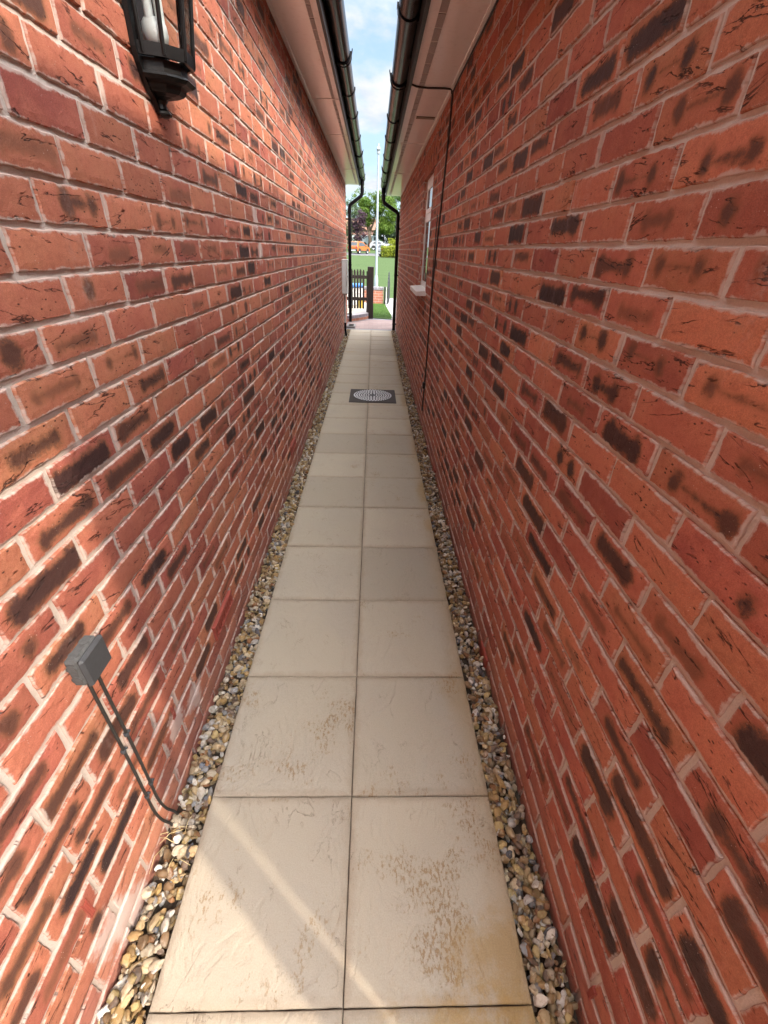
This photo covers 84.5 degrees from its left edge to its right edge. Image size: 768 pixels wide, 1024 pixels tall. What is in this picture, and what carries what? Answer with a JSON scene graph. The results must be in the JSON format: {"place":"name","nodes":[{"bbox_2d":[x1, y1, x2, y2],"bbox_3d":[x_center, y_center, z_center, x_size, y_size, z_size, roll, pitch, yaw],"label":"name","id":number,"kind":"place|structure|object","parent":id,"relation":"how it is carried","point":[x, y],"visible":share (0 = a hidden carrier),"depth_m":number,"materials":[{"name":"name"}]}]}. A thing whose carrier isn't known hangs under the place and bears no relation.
{"place":"outdoors","nodes":[
{"label":"outdoors","id":0,"kind":"place"},
{"bbox_2d":[145,329,535,1023],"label":"path","id":1,"kind":"structure","parent":0,"point":[347,867],"depth_m":1.35,"materials":[{"name":"stone"}]},
{"bbox_2d":[349,389,395,403],"bbox_3d":[-0.136,-1.393,5.077,0.546,0.024,0.523,1,32,-2],"label":"manhole cover","id":2,"kind":"object","parent":1,"relation":"on","point":[369,396],"visible":1,"depth_m":5.04,"materials":[{"name":"grey metal"}]},
{"bbox_2d":[117,345,578,1023],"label":"gravel bed","id":3,"kind":"object","parent":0,"point":[517,829],"depth_m":1.34,"materials":[{"name":"beige gravel"}]},
{"bbox_2d":[96,329,349,1023],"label":"gravel","id":4,"kind":"structure","parent":3,"relation":"on","point":[147,967],"depth_m":1.36,"materials":[{"name":"beige gravel"}]},
{"bbox_2d":[149,817,190,873],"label":"dry grass","id":5,"kind":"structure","parent":4,"relation":"on","point":[171,841],"depth_m":1.23,"materials":[{"name":"plant"}]},
{"bbox_2d":[391,330,577,1023],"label":"gravel","id":6,"kind":"structure","parent":3,"relation":"on","point":[540,977],"depth_m":1.37,"materials":[{"name":"beige gravel"}]},
{"bbox_2d":[347,283,356,305],"bbox_3d":[-0.923,-6.120,11.894,0.690,0.537,0.540,1,32,-2],"label":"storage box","id":7,"kind":"object","parent":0,"point":[353,295],"depth_m":11.69,"materials":[{"name":"white plastic"}]},
{"bbox_2d":[346,245,374,252],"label":"verge","id":8,"kind":"structure","parent":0,"point":[372,251],"depth_m":74.61,"materials":[{"name":"green plant"}]},
{"bbox_2d":[346,199,361,244],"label":"grey green tree","id":9,"kind":"object","parent":8,"relation":"on","point":[354,213],"visible":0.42,"depth_m":79.36,"materials":[{"name":"green plant"}]},
{"bbox_2d":[351,209,367,240],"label":"plum tree","id":10,"kind":"object","parent":8,"relation":"on","point":[358,220],"visible":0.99,"depth_m":77.45,"materials":[{"name":"purple plant"}]},
{"bbox_2d":[346,220,375,244],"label":"house","id":11,"kind":"structure","parent":8,"relation":"on","point":[373,228],"depth_m":101.94,"materials":[{"name":"brick"}]},
{"bbox_2d":[361,235,379,244],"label":"parked van","id":12,"kind":"object","parent":8,"relation":"on","point":[365,240],"visible":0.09,"depth_m":86.23,"materials":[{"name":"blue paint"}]},
{"bbox_2d":[351,187,397,246],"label":"lime tree","id":13,"kind":"object","parent":8,"relation":"on","point":[385,226],"visible":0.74,"depth_m":81.18,"materials":[{"name":"green plant"}]},
{"bbox_2d":[369,241,384,249],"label":"parked car","id":14,"kind":"object","parent":8,"relation":"on","point":[372,244],"visible":0.5,"depth_m":76.43,"materials":[{"name":"white paint"}]},
{"bbox_2d":[371,221,399,243],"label":"yew tree","id":15,"kind":"object","parent":8,"relation":"on","point":[389,237],"visible":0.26,"depth_m":88.14,"materials":[{"name":"green plant"}]},
{"bbox_2d":[392,196,400,226],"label":"lime tree","id":16,"kind":"object","parent":8,"relation":"on","point":[398,198],"visible":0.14,"depth_m":89.35,"materials":[{"name":"green plant"}]},
{"bbox_2d":[346,252,378,255],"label":"road","id":17,"kind":"structure","parent":0,"point":[373,254],"depth_m":67.20,"materials":[{"name":"grey asphalt"}]},
{"bbox_2d":[351,241,369,253],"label":"parked car","id":18,"kind":"object","parent":17,"relation":"on","point":[359,247],"visible":0.84,"depth_m":66.91,"materials":[{"name":"orange paint"}]},
{"bbox_2d":[347,320,395,329],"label":"block paving","id":19,"kind":"structure","parent":0,"point":[377,324],"depth_m":10.03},
{"bbox_2d":[346,323,355,327],"bbox_3d":[-0.748,-4.212,9.621,0.190,0.080,0.420,1,32,-2],"label":"drain gully","id":20,"kind":"object","parent":19,"relation":"on","point":[350,325],"visible":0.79,"depth_m":9.51,"materials":[{"name":"concrete"}]},
{"bbox_2d":[348,319,388,322],"bbox_3d":[-0.430,-4.781,10.603,1.298,0.050,0.430,-17,36,-28],"label":"paving edge","id":21,"kind":"object","parent":19,"relation":"on","point":[371,319],"visible":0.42,"depth_m":10.74,"materials":[{"name":"grey concrete"}]},
{"bbox_2d":[346,328,395,330],"bbox_3d":[-0.258,-4.006,9.363,1.180,0.050,0.175,1,32,-2],"label":"paving edge","id":22,"kind":"object","parent":19,"relation":"on","point":[369,329],"visible":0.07,"depth_m":9.36,"materials":[{"name":"beige concrete"}]},
{"bbox_2d":[346,255,397,303],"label":"lawn","id":23,"kind":"structure","parent":0,"point":[385,265],"depth_m":34.14,"materials":[{"name":"green plant"}]},
{"bbox_2d":[364,286,383,303],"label":"garden wall","id":24,"kind":"structure","parent":23,"relation":"on","point":[378,296],"depth_m":13.62,"materials":[{"name":"brick"}]},
{"bbox_2d":[374,143,379,288],"bbox_3d":[-0.224,-9.119,13.641,0.144,4.230,0.160,1,32,-2],"label":"street lamp","id":25,"kind":"object","parent":23,"relation":"on","point":[376,248],"visible":0.91,"depth_m":13.54,"materials":[{"name":"grey metal"}]},
{"bbox_2d":[378,244,391,256],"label":"parked car","id":26,"kind":"object","parent":23,"relation":"on","point":[379,248],"visible":0.07,"depth_m":58.65,"materials":[{"name":"white paint"}]},
{"bbox_2d":[384,272,389,303],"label":"metal gate","id":27,"kind":"structure","parent":23,"relation":"on","point":[387,292],"depth_m":13.62,"materials":[{"name":"grey metal"}]},
{"bbox_2d":[380,245,398,257],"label":"clipped hedge","id":28,"kind":"object","parent":23,"relation":"on","point":[389,251],"visible":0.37,"depth_m":55.99,"materials":[{"name":"green plant"}]},
{"bbox_2d":[388,238,395,247],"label":"golden conifer","id":29,"kind":"object","parent":23,"relation":"on","point":[392,242],"visible":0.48,"depth_m":56.68,"materials":[{"name":"yellow plant"}]},
{"bbox_2d":[344,0,400,221],"label":"sky","id":30,"kind":"structure","parent":0,"point":[371,24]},
{"bbox_2d":[373,303,391,319],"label":"front lawn","id":31,"kind":"structure","parent":0,"point":[380,315],"depth_m":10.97,"materials":[{"name":"green plant"}]},
{"bbox_2d":[347,303,367,321],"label":"raised patio","id":32,"kind":"structure","parent":31,"relation":"on","point":[359,314],"depth_m":10.58,"materials":[{"name":"stone"}]},
{"bbox_2d":[347,269,366,308],"bbox_3d":[-1.255,-5.758,10.887,1.630,0.905,0.060,1,32,-2],"label":"picket fence","id":33,"kind":"object","parent":32,"relation":"on","point":[361,277],"visible":0.22,"depth_m":10.88,"materials":[{"name":"black wood"}]},
{"bbox_2d":[366,266,373,318],"bbox_3d":[-0.353,-5.450,10.587,0.176,1.195,0.150,1,32,-2],"label":"timber post","id":34,"kind":"object","parent":32,"relation":"on","point":[369,291],"visible":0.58,"depth_m":10.50,"materials":[{"name":"brown wood"}]},
{"bbox_2d":[385,298,396,316],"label":"drive","id":35,"kind":"structure","parent":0,"point":[389,305],"depth_m":13.47,"materials":[{"name":"concrete"}]},
{"bbox_3d":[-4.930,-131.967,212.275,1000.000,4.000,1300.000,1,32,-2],"label":"ground","id":36,"kind":"structure","parent":0,"visible":0},
{"bbox_2d":[0,0,364,1023],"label":"brick house","id":37,"kind":"structure","parent":36,"relation":"on","point":[172,332],"depth_m":1.07,"materials":[{"name":"brick"}]},
{"bbox_2d":[64,634,111,686],"bbox_3d":[-0.612,0.307,0.877,0.040,0.078,0.078,1,32,-2],"label":"junction box","id":38,"kind":"object","parent":37,"relation":"attached to","point":[87,660],"visible":1,"depth_m":0.86,"materials":[{"name":"grey plastic"}]},
{"bbox_2d":[87,684,172,825],"bbox_3d":[-0.633,0.659,1.089,0.029,0.750,0.028,1,32,-2],"label":"electric cable","id":39,"kind":"object","parent":37,"relation":"attached to","point":[123,751],"visible":0.94,"depth_m":1.04,"materials":[{"name":"grey plastic"}]},
{"bbox_2d":[98,675,178,814],"bbox_3d":[-0.636,0.642,1.116,0.022,0.750,0.035,16,34,21],"label":"electric cable","id":40,"kind":"object","parent":37,"relation":"attached to","point":[126,732],"visible":0.89,"depth_m":1.07,"materials":[{"name":"grey plastic"}]},
{"bbox_2d":[121,0,195,118],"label":"wall lantern","id":41,"kind":"object","parent":37,"relation":"attached to","point":[164,79],"depth_m":1.06,"materials":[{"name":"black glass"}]},
{"bbox_2d":[342,259,347,337],"bbox_3d":[-0.753,-4.149,8.307,0.108,1.406,0.410,1,32,-2],"label":"meter box","id":42,"kind":"object","parent":37,"relation":"attached to","point":[344,276],"visible":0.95,"depth_m":7.99,"materials":[{"name":"grey plastic"}]},
{"bbox_2d":[346,259,347,293],"bbox_3d":[-0.697,-4.503,8.089,0.023,0.570,0.410,1,32,-2],"label":"door","id":43,"kind":"structure","parent":42,"relation":"in","point":[346,259],"depth_m":7.96,"materials":[{"name":"white"}]},
{"bbox_2d":[381,0,767,1023],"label":"brick house","id":44,"kind":"structure","parent":36,"relation":"on","point":[593,414],"depth_m":0.90,"materials":[{"name":"brick"}]},
{"bbox_2d":[410,173,433,295],"bbox_3d":[0.415,-2.777,4.272,0.182,1.000,0.830,1,32,-2],"label":"window","id":45,"kind":"structure","parent":44,"relation":"in","point":[419,290],"depth_m":4.38,"materials":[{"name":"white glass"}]},
{"bbox_2d":[410,0,498,410],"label":"black cable","id":46,"kind":"object","parent":44,"relation":"attached to","point":[436,241],"visible":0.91,"depth_m":3.11,"materials":[{"name":"black plastic"}]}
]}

